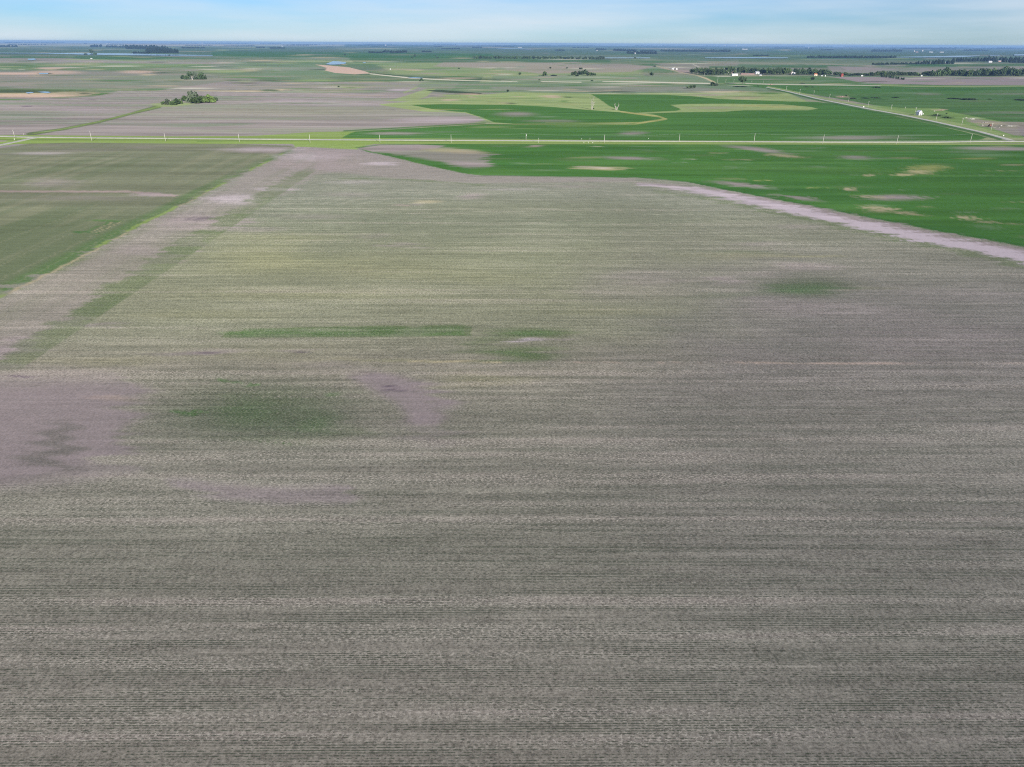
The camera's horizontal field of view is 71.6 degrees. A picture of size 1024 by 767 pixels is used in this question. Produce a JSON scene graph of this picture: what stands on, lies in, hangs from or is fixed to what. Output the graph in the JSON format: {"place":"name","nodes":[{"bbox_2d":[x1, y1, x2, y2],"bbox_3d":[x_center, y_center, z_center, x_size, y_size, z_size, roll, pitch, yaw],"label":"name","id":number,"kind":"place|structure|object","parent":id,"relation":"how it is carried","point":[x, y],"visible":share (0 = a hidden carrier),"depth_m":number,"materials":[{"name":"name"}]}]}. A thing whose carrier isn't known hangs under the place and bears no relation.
{"place":"outdoors","nodes":[
{"label":"outdoors","id":0,"kind":"place"},
{"bbox_2d":[0,137,38,144],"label":"side road","id":1,"kind":"structure","parent":0,"point":[18,141],"depth_m":936.95,"materials":[{"name":"grey gravel"}]},
{"bbox_2d":[45,53,212,55],"bbox_3d":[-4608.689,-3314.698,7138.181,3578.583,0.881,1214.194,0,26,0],"label":"lake","id":2,"kind":"structure","parent":0,"point":[127,54],"depth_m":7052.48,"materials":[{"name":"blue liquid"}]},
{"bbox_2d":[327,61,345,64],"bbox_3d":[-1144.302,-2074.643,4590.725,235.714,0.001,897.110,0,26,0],"label":"pond","id":3,"kind":"structure","parent":0,"point":[334,62],"depth_m":4624.77,"materials":[{"name":"blue liquid"}]},
{"bbox_2d":[0,43,1023,766],"bbox_3d":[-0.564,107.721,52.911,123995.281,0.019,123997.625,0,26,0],"label":"ground","id":4,"kind":"structure","parent":0,"point":[472,425],"depth_m":257.83,"materials":[{"name":"soil"}]},
{"bbox_2d":[0,45,17,46],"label":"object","id":5,"kind":"object","parent":4,"relation":"on","point":[8,46],"visible":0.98,"depth_m":15256.28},
{"bbox_2d":[106,45,124,47],"bbox_3d":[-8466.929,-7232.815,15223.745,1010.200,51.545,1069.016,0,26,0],"label":"woods","id":6,"kind":"object","parent":4,"relation":"on","point":[116,46],"visible":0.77,"depth_m":15236.51,"materials":[{"name":"green plant"}]},
{"bbox_2d":[124,44,178,53],"bbox_3d":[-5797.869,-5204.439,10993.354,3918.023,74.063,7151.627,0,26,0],"label":"woods","id":7,"kind":"object","parent":4,"relation":"on","point":[156,49],"visible":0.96,"depth_m":9792.68,"materials":[{"name":"green plant"}]},
{"bbox_2d":[187,90,196,99],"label":"tree","id":8,"kind":"object","parent":4,"relation":"on","point":[191,95],"visible":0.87,"depth_m":1537.61,"materials":[{"name":"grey plant"}]},
{"bbox_2d":[189,97,201,102],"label":"tree","id":9,"kind":"object","parent":4,"relation":"on","point":[195,100],"visible":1,"depth_m":1523.01,"materials":[{"name":"green plant"}]},
{"bbox_2d":[197,72,204,78],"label":"tree","id":10,"kind":"object","parent":4,"relation":"on","point":[200,75],"visible":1,"depth_m":2494.92,"materials":[{"name":"green plant"}]},
{"bbox_2d":[203,94,215,102],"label":"tree","id":11,"kind":"object","parent":4,"relation":"on","point":[208,98],"visible":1,"depth_m":1543.90,"materials":[{"name":"green plant"}]},
{"bbox_2d":[269,47,284,48],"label":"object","id":12,"kind":"object","parent":4,"relation":"on","point":[277,47],"visible":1,"depth_m":14519.92,"materials":[{"name":"green plant"}]},
{"bbox_2d":[368,50,391,52],"bbox_3d":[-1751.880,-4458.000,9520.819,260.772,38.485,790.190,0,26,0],"label":"woods","id":13,"kind":"object","parent":4,"relation":"on","point":[388,51],"visible":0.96,"depth_m":9277.32,"materials":[{"name":"green plant"}]},
{"bbox_2d":[391,50,406,52],"bbox_3d":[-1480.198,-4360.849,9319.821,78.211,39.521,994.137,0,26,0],"label":"woods","id":14,"kind":"object","parent":4,"relation":"on","point":[402,51],"visible":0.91,"depth_m":9355.13,"materials":[{"name":"green plant"}]},
{"bbox_2d":[5,42,1023,49],"bbox_3d":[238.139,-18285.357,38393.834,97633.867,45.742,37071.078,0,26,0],"label":"horizon woods","id":15,"kind":"object","parent":4,"relation":"on","point":[379,45],"visible":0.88,"depth_m":36216.02,"materials":[{"name":"green plant"}]},
{"bbox_2d":[613,48,636,50],"bbox_3d":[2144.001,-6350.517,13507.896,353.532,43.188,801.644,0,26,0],"label":"woods","id":16,"kind":"object","parent":4,"relation":"on","point":[620,49],"visible":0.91,"depth_m":13533.68,"materials":[{"name":"green plant"}]},
{"bbox_2d":[626,51,656,53],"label":"woods","id":17,"kind":"object","parent":4,"relation":"on","point":[640,52],"visible":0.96,"depth_m":9712.18,"materials":[{"name":"green plant"}]},
{"bbox_2d":[661,49,730,51],"bbox_3d":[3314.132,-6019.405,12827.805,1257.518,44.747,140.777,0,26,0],"label":"woods","id":18,"kind":"object","parent":4,"relation":"on","point":[689,50],"visible":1,"depth_m":12815.68,"materials":[{"name":"green plant"}]},
{"bbox_2d":[738,76,747,84],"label":"tree","id":19,"kind":"object","parent":4,"relation":"on","point":[742,78],"visible":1,"depth_m":2351.36,"materials":[{"name":"green plant"}]},
{"bbox_2d":[807,55,896,57],"bbox_3d":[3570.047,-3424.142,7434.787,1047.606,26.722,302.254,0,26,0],"label":"woods","id":20,"kind":"object","parent":4,"relation":"on","point":[852,56],"visible":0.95,"depth_m":7328.56,"materials":[{"name":"green plant"}]},
{"bbox_2d":[871,49,902,51],"bbox_3d":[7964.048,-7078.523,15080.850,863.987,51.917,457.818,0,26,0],"label":"woods","id":21,"kind":"object","parent":4,"relation":"on","point":[886,50],"visible":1,"depth_m":15065.18,"materials":[{"name":"green plant"}]},
{"bbox_2d":[872,59,954,64],"bbox_3d":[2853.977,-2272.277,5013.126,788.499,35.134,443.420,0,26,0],"label":"woods","id":22,"kind":"object","parent":4,"relation":"on","point":[939,61],"visible":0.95,"depth_m":5021.41,"materials":[{"name":"green plant"}]},
{"bbox_2d":[902,47,955,48],"bbox_3d":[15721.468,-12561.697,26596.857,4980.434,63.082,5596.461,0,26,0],"label":"woods","id":23,"kind":"object","parent":4,"relation":"on","point":[930,48],"visible":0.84,"depth_m":26542.19,"materials":[{"name":"green plant"}]},
{"bbox_2d":[935,69,940,75],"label":"tree","id":24,"kind":"object","parent":4,"relation":"on","point":[938,72],"visible":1,"depth_m":3078.39,"materials":[{"name":"green plant"}]},
{"bbox_2d":[953,57,984,61],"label":"woods","id":25,"kind":"object","parent":4,"relation":"on","point":[974,59],"visible":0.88,"depth_m":5947.66,"materials":[{"name":"green plant"}]},
{"bbox_2d":[965,70,972,75],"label":"tree","id":26,"kind":"object","parent":4,"relation":"on","point":[968,73],"visible":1,"depth_m":3090.29,"materials":[{"name":"green plant"}]},
{"bbox_2d":[964,49,987,50],"bbox_3d":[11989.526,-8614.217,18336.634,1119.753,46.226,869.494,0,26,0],"label":"woods","id":27,"kind":"object","parent":4,"relation":"on","point":[975,50],"visible":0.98,"depth_m":18311.56,"materials":[{"name":"green plant"}]},
{"bbox_2d":[982,68,989,74],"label":"tree","id":28,"kind":"object","parent":4,"relation":"on","point":[985,72],"visible":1,"depth_m":3107.49,"materials":[{"name":"green plant"}]},
{"bbox_2d":[983,56,1023,62],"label":"woods","id":29,"kind":"object","parent":4,"relation":"on","point":[1005,59],"visible":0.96,"depth_m":5924.34,"materials":[{"name":"green plant"}]},
{"bbox_2d":[1001,67,1006,74],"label":"tree","id":30,"kind":"object","parent":4,"relation":"on","point":[1004,72],"visible":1,"depth_m":3101.77,"materials":[{"name":"green plant"}]},
{"bbox_2d":[1009,67,1015,74],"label":"tree","id":31,"kind":"object","parent":4,"relation":"on","point":[1011,70],"visible":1,"depth_m":3107.83,"materials":[{"name":"green plant"}]},
{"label":"utility pole","id":32,"kind":"object","parent":4,"relation":"on","visible":0},
{"bbox_2d":[23,130,961,135],"bbox_3d":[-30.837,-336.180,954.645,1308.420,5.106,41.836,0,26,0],"label":"power line","id":33,"kind":"object","parent":32,"relation":"attached to","point":[455,134],"visible":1,"depth_m":951.20,"materials":[{"name":"metal"}]},
{"bbox_2d":[0,136,1023,142],"bbox_3d":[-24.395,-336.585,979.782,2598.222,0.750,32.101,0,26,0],"label":"gravel road","id":34,"kind":"structure","parent":0,"point":[536,140],"depth_m":972.28,"materials":[{"name":"grey gravel"}]},
{"bbox_2d":[0,0,1023,47],"label":"sky","id":35,"kind":"structure","parent":0,"point":[773,23],"materials":[{"name":"blue"}]},
{"bbox_2d":[605,57,649,57],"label":"lake","id":36,"kind":"structure","parent":0,"point":[627,57],"depth_m":6824.64,"materials":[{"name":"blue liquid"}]},
{"bbox_2d":[705,57,787,57],"bbox_3d":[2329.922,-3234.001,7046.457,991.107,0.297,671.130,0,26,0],"label":"lake","id":37,"kind":"structure","parent":0,"point":[746,57],"depth_m":7143.69,"materials":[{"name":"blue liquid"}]},
{"bbox_2d":[766,87,1014,140],"bbox_3d":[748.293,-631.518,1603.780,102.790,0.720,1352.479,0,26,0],"label":"section road","id":38,"kind":"structure","parent":0,"point":[1004,138],"depth_m":1289.80,"materials":[{"name":"grey gravel"}]},
{"bbox_2d":[914,56,970,56],"bbox_3d":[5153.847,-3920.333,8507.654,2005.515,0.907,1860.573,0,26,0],"label":"lake","id":39,"kind":"structure","parent":0,"point":[942,56],"depth_m":8414.04,"materials":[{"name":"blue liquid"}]}
]}

